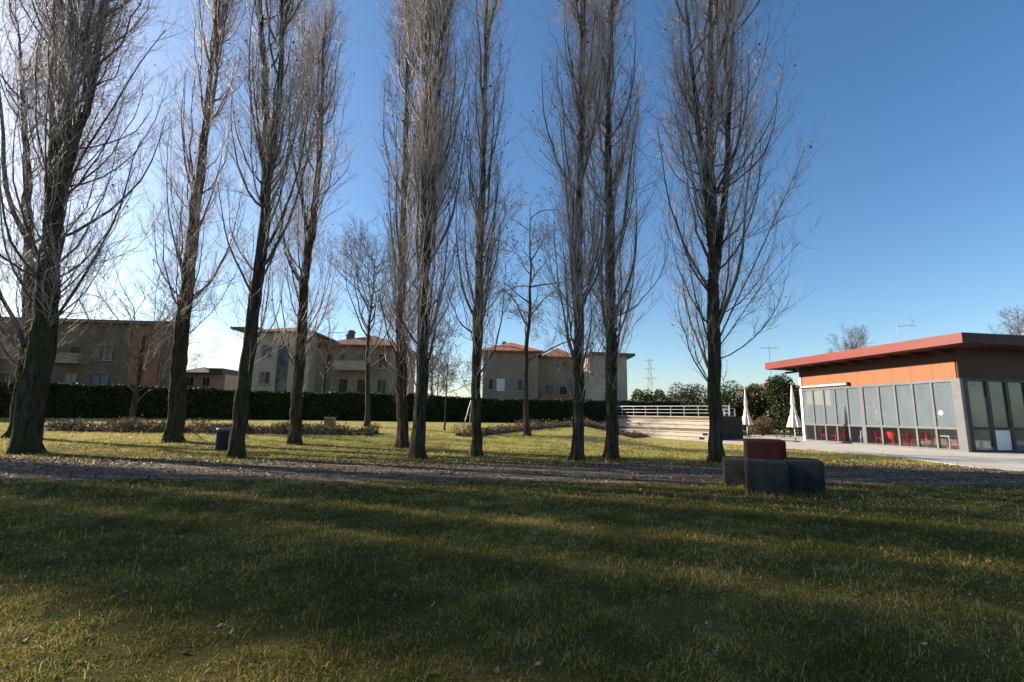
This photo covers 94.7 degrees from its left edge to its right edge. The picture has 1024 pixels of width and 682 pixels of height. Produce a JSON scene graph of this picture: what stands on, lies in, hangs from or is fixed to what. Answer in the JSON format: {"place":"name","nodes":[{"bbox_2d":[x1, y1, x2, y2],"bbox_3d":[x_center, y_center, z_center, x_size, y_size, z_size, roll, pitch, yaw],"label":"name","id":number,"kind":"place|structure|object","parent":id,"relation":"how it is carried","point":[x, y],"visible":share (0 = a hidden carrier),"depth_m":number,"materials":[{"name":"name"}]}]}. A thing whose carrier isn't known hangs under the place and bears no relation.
{"place":"outdoors","nodes":[
{"label":"outdoors","id":0,"kind":"place"},
{"bbox_2d":[0,416,1023,681],"bbox_3d":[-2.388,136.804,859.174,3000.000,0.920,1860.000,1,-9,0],"label":"ground","id":1,"kind":"structure","parent":0,"point":[684,612],"depth_m":4.45,"materials":[{"name":"green plant"}]},
{"bbox_2d":[0,317,173,386],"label":"apartment block","id":2,"kind":"structure","parent":1,"relation":"on","point":[64,371],"depth_m":50.19,"materials":[{"name":"grey paint"}]},
{"bbox_2d":[0,372,10,381],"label":"window","id":3,"kind":"structure","parent":2,"relation":"in","point":[2,374],"depth_m":49.29,"materials":[{"name":"beige paint"}]},
{"bbox_2d":[0,344,16,358],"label":"window","id":4,"kind":"structure","parent":2,"relation":"in","point":[9,348],"depth_m":49.70,"materials":[{"name":"beige paint"}]},
{"bbox_2d":[64,374,77,381],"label":"window","id":5,"kind":"structure","parent":2,"relation":"in","point":[68,377],"depth_m":49.67,"materials":[{"name":"beige paint"}]},
{"bbox_2d":[69,345,81,352],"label":"window","id":6,"kind":"structure","parent":2,"relation":"in","point":[74,349],"depth_m":50.15,"materials":[{"name":"beige paint"}]},
{"bbox_2d":[90,374,109,385],"bbox_3d":[-43.558,4.253,49.818,1.900,1.450,0.080,2,-9,-3],"label":"window","id":7,"kind":"structure","parent":2,"relation":"in","point":[96,379],"depth_m":49.84,"materials":[{"name":"glass"}]},
{"bbox_2d":[99,346,113,360],"bbox_3d":[-43.152,1.341,50.248,1.400,1.550,0.180,2,-9,-3],"label":"window","id":8,"kind":"structure","parent":2,"relation":"in","point":[106,352],"depth_m":50.28,"materials":[{"name":"glass"}]},
{"bbox_2d":[0,0,198,453],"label":"poplar tree","id":9,"kind":"object","parent":1,"relation":"on","point":[62,156],"visible":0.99,"depth_m":16.87,"materials":[{"name":"brown plant"}]},
{"bbox_2d":[44,415,194,432],"bbox_3d":[-20.640,4.335,24.798,7.642,0.964,2.692,1,-9,0],"label":"flower bed","id":10,"kind":"object","parent":1,"relation":"on","point":[128,425],"visible":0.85,"depth_m":24.30,"materials":[{"name":"plant"}]},
{"bbox_2d":[55,206,253,420],"bbox_3d":[-20.726,-1.315,27.276,9.878,12.415,9.345,-6,-12,39],"label":"bare tree","id":11,"kind":"object","parent":1,"relation":"on","point":[139,371],"visible":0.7,"depth_m":27.16,"materials":[{"name":"brown plant"}]},
{"bbox_2d":[121,294,201,385],"bbox_3d":[-30.201,1.111,41.599,7.093,11.136,6.007,1,-9,0],"label":"bare tree","id":12,"kind":"object","parent":1,"relation":"on","point":[162,357],"visible":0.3,"depth_m":40.91,"materials":[{"name":"brown plant"}]},
{"bbox_2d":[136,0,259,442],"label":"poplar tree","id":13,"kind":"object","parent":1,"relation":"on","point":[176,419],"visible":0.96,"depth_m":22.32,"materials":[{"name":"brown plant"}]},
{"bbox_2d":[186,367,237,389],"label":"house","id":14,"kind":"structure","parent":1,"relation":"on","point":[220,378],"depth_m":61.86,"materials":[{"name":"beige paint"}]},
{"bbox_2d":[187,377,194,386],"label":"window","id":15,"kind":"structure","parent":14,"relation":"in","point":[190,380],"depth_m":61.77,"materials":[{"name":"glass"}]},
{"bbox_2d":[200,377,210,386],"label":"window","id":16,"kind":"structure","parent":14,"relation":"in","point":[206,380],"depth_m":61.77,"materials":[{"name":"glass"}]},
{"bbox_2d":[215,428,230,449],"bbox_3d":[-10.216,3.550,16.703,0.541,1.050,0.541,-5,-11,32],"label":"litter bin","id":17,"kind":"object","parent":1,"relation":"on","point":[222,437],"visible":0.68,"depth_m":16.51,"materials":[{"name":"blue metal"}]},
{"bbox_2d":[190,0,351,458],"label":"poplar tree","id":18,"kind":"object","parent":1,"relation":"on","point":[268,147],"visible":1,"depth_m":16.56,"materials":[{"name":"brown plant"}]},
{"bbox_2d":[187,417,380,435],"bbox_3d":[-12.087,4.487,24.734,10.101,0.900,3.250,1,-9,0],"label":"flower bed","id":19,"kind":"object","parent":1,"relation":"on","point":[324,429],"visible":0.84,"depth_m":24.55,"materials":[{"name":"plant"}]},
{"bbox_2d":[255,0,363,444],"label":"poplar tree","id":20,"kind":"object","parent":1,"relation":"on","point":[299,364],"visible":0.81,"depth_m":22.46,"materials":[{"name":"brown plant"}]},
{"bbox_2d":[230,327,415,394],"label":"house","id":21,"kind":"structure","parent":1,"relation":"on","point":[275,374],"depth_m":52.93,"materials":[{"name":"tan stucco"},{"name":"cream stucco"},{"name":"terracotta roof tile"}]},
{"bbox_2d":[257,371,270,384],"bbox_3d":[-26.842,4.016,51.051,1.406,1.500,0.180,1,-9,0],"label":"window","id":22,"kind":"structure","parent":21,"relation":"in","point":[264,376],"depth_m":51.09,"materials":[{"name":"glass"}]},
{"bbox_2d":[259,345,272,358],"bbox_3d":[-26.793,1.152,51.504,1.406,1.500,0.180,1,-9,0],"label":"window","id":23,"kind":"structure","parent":21,"relation":"in","point":[265,351],"depth_m":51.55,"materials":[{"name":"glass"}]},
{"bbox_2d":[274,345,288,391],"bbox_3d":[-25.034,4.050,51.101,1.206,7.290,0.070,1,-9,0],"label":"stair window","id":24,"kind":"structure","parent":21,"relation":"in","point":[282,361],"depth_m":51.21,"materials":[{"name":"grey glass"}]},
{"bbox_2d":[321,378,331,392],"bbox_3d":[-20.844,5.017,52.985,1.124,1.700,0.080,1,-9,0],"label":"window","id":25,"kind":"structure","parent":21,"relation":"in","point":[328,382],"depth_m":52.98,"materials":[{"name":"glass"}]},
{"bbox_2d":[322,352,333,367],"bbox_3d":[-20.795,2.195,53.380,1.324,1.800,0.180,1,-9,0],"label":"window","id":26,"kind":"structure","parent":21,"relation":"in","point":[331,355],"depth_m":53.44,"materials":[{"name":"glass"}]},
{"bbox_2d":[338,378,348,391],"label":"window","id":27,"kind":"structure","parent":21,"relation":"in","point":[342,382],"depth_m":53.01,"materials":[{"name":"glass"}]},
{"bbox_2d":[340,353,350,359],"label":"window","id":28,"kind":"structure","parent":21,"relation":"in","point":[345,356],"depth_m":53.49,"materials":[{"name":"glass"}]},
{"bbox_2d":[356,379,364,392],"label":"window","id":29,"kind":"structure","parent":21,"relation":"in","point":[360,387],"depth_m":52.98,"materials":[{"name":"glass"}]},
{"bbox_2d":[358,353,365,360],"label":"window","id":30,"kind":"structure","parent":21,"relation":"in","point":[361,357],"depth_m":53.49,"materials":[{"name":"glass"}]},
{"bbox_2d":[376,379,386,393],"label":"window","id":31,"kind":"structure","parent":21,"relation":"in","point":[381,386],"depth_m":52.98,"materials":[{"name":"glass"}]},
{"bbox_2d":[376,353,387,368],"bbox_3d":[-14.616,2.303,53.380,1.324,1.800,0.180,1,-9,0],"label":"window","id":32,"kind":"structure","parent":21,"relation":"in","point":[381,355],"depth_m":53.41,"materials":[{"name":"glass"}]},
{"bbox_2d":[292,299,357,393],"bbox_3d":[-16.402,1.251,41.516,5.683,11.292,5.584,1,-9,0],"label":"bare tree","id":33,"kind":"object","parent":1,"relation":"on","point":[326,365],"visible":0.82,"depth_m":41.35,"materials":[{"name":"brown plant"}]},
{"bbox_2d":[324,417,336,425],"bbox_3d":[-10.938,4.874,28.312,0.620,0.600,0.420,1,-9,0],"label":"utility box","id":34,"kind":"object","parent":1,"relation":"on","point":[328,419],"visible":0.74,"depth_m":28.15,"materials":[{"name":"beige paint"}]},
{"bbox_2d":[0,379,681,423],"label":"hedge","id":35,"kind":"object","parent":1,"relation":"on","point":[77,400],"visible":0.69,"depth_m":34.05,"materials":[{"name":"green plant"}]},
{"bbox_2d":[313,207,446,426],"bbox_3d":[-8.303,-1.711,28.950,7.668,13.942,6.620,-5,-11,35],"label":"bare tree","id":36,"kind":"object","parent":1,"relation":"on","point":[367,419],"visible":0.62,"depth_m":28.70,"materials":[{"name":"brown plant"}]},
{"bbox_2d":[348,0,467,448],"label":"poplar tree","id":37,"kind":"object","parent":1,"relation":"on","point":[402,433],"visible":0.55,"depth_m":21.10,"materials":[{"name":"brown plant"}]},
{"bbox_2d":[353,0,486,459],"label":"poplar tree","id":38,"kind":"object","parent":1,"relation":"on","point":[432,154],"visible":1,"depth_m":17.31,"materials":[{"name":"brown plant"}]},
{"bbox_2d":[406,317,456,394],"bbox_3d":[-8.075,2.280,46.007,6.655,10.969,6.914,1,-9,0],"label":"bare tree","id":39,"kind":"object","parent":1,"relation":"on","point":[437,352],"visible":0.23,"depth_m":46.18,"materials":[{"name":"brown plant"}]},
{"bbox_2d":[407,349,459,395],"bbox_3d":[-6.679,3.896,43.259,4.718,6.949,5.276,8,-11,-36],"label":"tree","id":40,"kind":"object","parent":1,"relation":"on","point":[442,387],"visible":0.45,"depth_m":43.35,"materials":[{"name":"plant"}]},
{"bbox_2d":[428,315,489,429],"bbox_3d":[-3.313,1.737,27.446,4.547,7.021,3.372,1,-9,0],"label":"sapling","id":41,"kind":"object","parent":1,"relation":"on","point":[442,368],"visible":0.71,"depth_m":27.53,"materials":[{"name":"brown plant"}]},
{"bbox_2d":[462,400,471,430],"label":"tree stakes","id":42,"kind":"object","parent":1,"relation":"on","point":[467,413],"visible":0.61,"depth_m":26.84,"materials":[{"name":"metal"}]},
{"bbox_2d":[433,0,527,456],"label":"poplar tree","id":43,"kind":"object","parent":1,"relation":"on","point":[478,312],"visible":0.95,"depth_m":18.44,"materials":[{"name":"brown plant"}]},
{"bbox_2d":[0,420,1023,680],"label":"fallen leaves","id":44,"kind":"object","parent":1,"relation":"on","point":[358,462],"visible":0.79,"depth_m":12.71,"materials":[{"name":"brown plant"}]},
{"bbox_2d":[0,0,108,437],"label":"poplar tree","id":45,"kind":"object","parent":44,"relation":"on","point":[21,353],"visible":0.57,"depth_m":23.47,"materials":[{"name":"brown plant"}]},
{"bbox_2d":[470,180,592,435],"bbox_3d":[1.115,-2.237,27.234,6.397,15.293,6.976,9,-12,-42],"label":"bare tree","id":46,"kind":"object","parent":1,"relation":"on","point":[526,422],"visible":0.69,"depth_m":26.52,"materials":[{"name":"brown plant"}]},
{"bbox_2d":[451,416,652,437],"bbox_3d":[4.479,5.809,31.583,3.032,1.640,20.705,-8,-13,44],"label":"flower bed","id":47,"kind":"object","parent":1,"relation":"on","point":[502,429],"visible":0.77,"depth_m":28.41,"materials":[{"name":"plant"}]},
{"bbox_2d":[481,341,634,400],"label":"terracotta house","id":48,"kind":"structure","parent":1,"relation":"on","point":[543,371],"depth_m":58.07,"materials":[{"name":"beige paint"}]},
{"bbox_2d":[487,379,493,390],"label":"window","id":49,"kind":"structure","parent":48,"relation":"in","point":[490,383],"depth_m":57.82,"materials":[{"name":"glass"}]},
{"bbox_2d":[516,379,522,391],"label":"window","id":50,"kind":"structure","parent":48,"relation":"in","point":[519,381],"depth_m":57.83,"materials":[{"name":"glass"}]},
{"bbox_2d":[545,384,554,393],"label":"window","id":51,"kind":"structure","parent":48,"relation":"in","point":[549,388],"depth_m":59.55,"materials":[{"name":"glass"}]},
{"bbox_2d":[559,386,566,393],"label":"window","id":52,"kind":"structure","parent":48,"relation":"in","point":[562,389],"depth_m":59.54,"materials":[{"name":"glass"}]},
{"bbox_2d":[517,0,648,461],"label":"poplar tree","id":53,"kind":"object","parent":1,"relation":"on","point":[575,242],"visible":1,"depth_m":17.28,"materials":[{"name":"brown plant"}]},
{"bbox_2d":[546,0,677,458],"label":"poplar tree","id":54,"kind":"object","parent":1,"relation":"on","point":[611,448],"visible":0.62,"depth_m":18.44,"materials":[{"name":"brown plant"}]},
{"bbox_2d":[631,389,666,401],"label":"shrub","id":55,"kind":"object","parent":1,"relation":"on","point":[656,396],"visible":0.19,"depth_m":69.17,"materials":[{"name":"green plant"}]},
{"bbox_2d":[647,358,652,393],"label":"lattice mast","id":56,"kind":"object","parent":1,"relation":"on","point":[648,381],"visible":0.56,"depth_m":95.15,"materials":[{"name":"metal"}]},
{"bbox_2d":[600,415,742,439],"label":"terraced steps","id":57,"kind":"structure","parent":1,"relation":"on","point":[690,427],"depth_m":36.87,"materials":[{"name":"concrete"}]},
{"bbox_2d":[618,406,728,415],"bbox_3d":[11.716,6.286,41.125,0.207,1.226,14.457,9,-12,-40],"label":"handrail","id":58,"kind":"object","parent":57,"relation":"on","point":[645,409],"visible":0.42,"depth_m":40.76,"materials":[{"name":"metal"}]},
{"bbox_2d":[665,382,707,412],"bbox_3d":[20.207,7.609,54.487,4.982,5.894,3.620,-5,-11,33],"label":"shrub","id":59,"kind":"object","parent":1,"relation":"on","point":[679,387],"visible":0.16,"depth_m":54.66,"materials":[{"name":"green plant"}]},
{"bbox_2d":[668,397,704,415],"bbox_3d":[17.541,7.855,49.712,5.526,3.833,3.721,1,-9,0],"label":"shrub","id":60,"kind":"object","parent":1,"relation":"on","point":[688,404],"visible":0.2,"depth_m":49.00,"materials":[{"name":"green plant"}]},
{"bbox_2d":[676,384,742,416],"bbox_3d":[21.472,7.312,51.209,6.754,5.503,4.056,-8,-13,44],"label":"shrub","id":61,"kind":"object","parent":1,"relation":"on","point":[698,400],"visible":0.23,"depth_m":51.29,"materials":[{"name":"green plant"}]},
{"bbox_2d":[632,0,834,462],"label":"poplar tree","id":62,"kind":"object","parent":1,"relation":"on","point":[711,226],"visible":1,"depth_m":17.64,"materials":[{"name":"brown plant"}]},
{"bbox_2d":[722,456,745,487],"bbox_3d":[5.243,3.007,10.826,0.726,0.666,0.727,-3,-10,24],"label":"block seat","id":63,"kind":"object","parent":1,"relation":"on","point":[734,470],"visible":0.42,"depth_m":10.57,"materials":[{"name":"grey concrete"}]},
{"bbox_2d":[721,380,802,434],"bbox_3d":[26.454,6.883,48.627,10.410,5.715,5.166,1,-9,0],"label":"shrub","id":64,"kind":"object","parent":1,"relation":"on","point":[758,408],"visible":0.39,"depth_m":48.72,"materials":[{"name":"green plant"}]},
{"bbox_2d":[747,416,776,435],"bbox_3d":[23.454,8.005,44.350,2.961,2.070,2.030,1,-9,0],"label":"shrub","id":65,"kind":"object","parent":1,"relation":"on","point":[763,428],"visible":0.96,"depth_m":44.07,"materials":[{"name":"brown plant"}]},
{"bbox_2d":[744,459,789,496],"bbox_3d":[5.300,2.841,9.832,0.765,0.687,0.746,-3,-10,24],"label":"block seat","id":66,"kind":"object","parent":1,"relation":"on","point":[765,476],"visible":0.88,"depth_m":9.51,"materials":[{"name":"grey concrete"}]},
{"bbox_2d":[743,438,786,460],"bbox_3d":[5.673,2.756,10.565,0.807,1.096,0.807,-3,-10,24],"label":"block seat","id":67,"kind":"object","parent":66,"relation":"on","point":[766,449],"visible":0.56,"depth_m":10.27,"materials":[{"name":"red concrete"}]},
{"bbox_2d":[741,347,802,429],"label":"distant house","id":68,"kind":"structure","parent":1,"relation":"on","point":[797,386],"depth_m":78.62,"materials":[{"name":"beige paint"}]},
{"bbox_2d":[762,373,802,435],"bbox_3d":[28.197,6.223,46.663,4.021,6.465,5.749,9,-12,-41],"label":"shrub","id":69,"kind":"object","parent":1,"relation":"on","point":[777,393],"visible":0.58,"depth_m":47.10,"materials":[{"name":"green plant"}]},
{"bbox_2d":[783,457,825,494],"bbox_3d":[6.251,2.901,10.171,0.747,0.706,0.766,-3,-10,24],"label":"block seat","id":70,"kind":"object","parent":1,"relation":"on","point":[807,474],"visible":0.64,"depth_m":9.83,"materials":[{"name":"grey concrete"}]},
{"bbox_2d":[824,323,872,352],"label":"bare tree","id":71,"kind":"object","parent":1,"relation":"on","point":[858,336],"visible":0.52,"depth_m":62.69,"materials":[{"name":"brown plant"}]},
{"bbox_2d":[986,306,1023,334],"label":"bare tree","id":72,"kind":"object","parent":1,"relation":"on","point":[1018,330],"visible":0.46,"depth_m":52.90,"materials":[{"name":"brown plant"}]},
{"bbox_2d":[0,460,1023,485],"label":"path","id":73,"kind":"structure","parent":0,"point":[382,477],"depth_m":12.17,"materials":[{"name":"grey gravel"}]},
{"bbox_2d":[0,0,1023,413],"label":"sky","id":74,"kind":"structure","parent":0,"point":[918,187],"materials":[{"name":"blue"}]},
{"bbox_2d":[647,433,1023,470],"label":"plaza","id":75,"kind":"structure","parent":0,"point":[1003,461],"depth_m":23.19,"materials":[{"name":"grey concrete"}]},
{"bbox_2d":[742,389,752,436],"bbox_3d":[19.926,6.105,40.093,0.946,4.085,0.946,-3,-10,22],"label":"parasol","id":76,"kind":"object","parent":75,"relation":"on","point":[746,419],"visible":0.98,"depth_m":39.91,"materials":[{"name":"white paint"}]},
{"bbox_2d":[786,385,802,441],"bbox_3d":[19.634,5.023,32.873,0.946,3.958,0.946,-3,-10,22],"label":"parasol","id":77,"kind":"object","parent":75,"relation":"on","point":[794,421],"visible":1,"depth_m":32.71,"materials":[{"name":"white paint"}]},
{"bbox_2d":[765,319,1023,452],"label":"pavilion","id":78,"kind":"structure","parent":75,"relation":"on","point":[890,387],"depth_m":29.79,"materials":[{"name":"paint"}]},
{"bbox_2d":[820,429,832,440],"bbox_3d":[22.635,6.784,33.944,0.496,0.882,0.553,3,-9,-13],"label":"chair","id":79,"kind":"object","parent":78,"relation":"on","point":[822,431],"visible":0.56,"depth_m":34.16,"materials":[{"name":"red plastic"}]},
{"bbox_2d":[844,430,849,441],"bbox_3d":[22.866,6.551,32.443,0.496,0.882,0.553,2,-9,-8],"label":"chair","id":80,"kind":"object","parent":78,"relation":"on","point":[846,432],"visible":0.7,"depth_m":32.24,"materials":[{"name":"red plastic"}]},
{"bbox_2d":[874,431,888,443],"bbox_3d":[23.284,6.123,29.694,0.496,0.882,0.553,4,-9,-18],"label":"chair","id":81,"kind":"object","parent":78,"relation":"on","point":[877,433],"visible":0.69,"depth_m":29.92,"materials":[{"name":"red plastic"}]},
{"bbox_2d":[885,431,898,444],"bbox_3d":[23.377,6.013,28.988,0.553,0.882,0.496,3,-9,-13],"label":"chair","id":82,"kind":"object","parent":78,"relation":"on","point":[888,435],"visible":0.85,"depth_m":28.97,"materials":[{"name":"red plastic"}]},
{"bbox_2d":[902,432,913,445],"bbox_3d":[23.527,5.883,28.145,0.496,0.882,0.553,3,-9,-13],"label":"chair","id":83,"kind":"object","parent":78,"relation":"on","point":[909,435],"visible":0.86,"depth_m":27.95,"materials":[{"name":"red plastic"}]},
{"bbox_2d":[911,433,926,446],"bbox_3d":[23.634,5.769,27.411,0.496,0.882,0.553,1,-9,2],"label":"chair","id":84,"kind":"object","parent":78,"relation":"on","point":[922,435],"visible":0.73,"depth_m":27.21,"materials":[{"name":"red plastic"}]},
{"bbox_2d":[925,433,941,447],"bbox_3d":[23.760,5.637,26.566,0.496,0.882,0.553,6,-10,-28],"label":"chair","id":85,"kind":"object","parent":78,"relation":"on","point":[928,436],"visible":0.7,"depth_m":26.74,"materials":[{"name":"red plastic"}]},
{"bbox_2d":[947,434,958,448],"bbox_3d":[23.935,5.473,25.508,0.496,0.882,0.553,6,-10,-28],"label":"chair","id":86,"kind":"object","parent":78,"relation":"on","point":[957,442],"visible":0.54,"depth_m":25.29,"materials":[{"name":"red plastic"}]}
]}

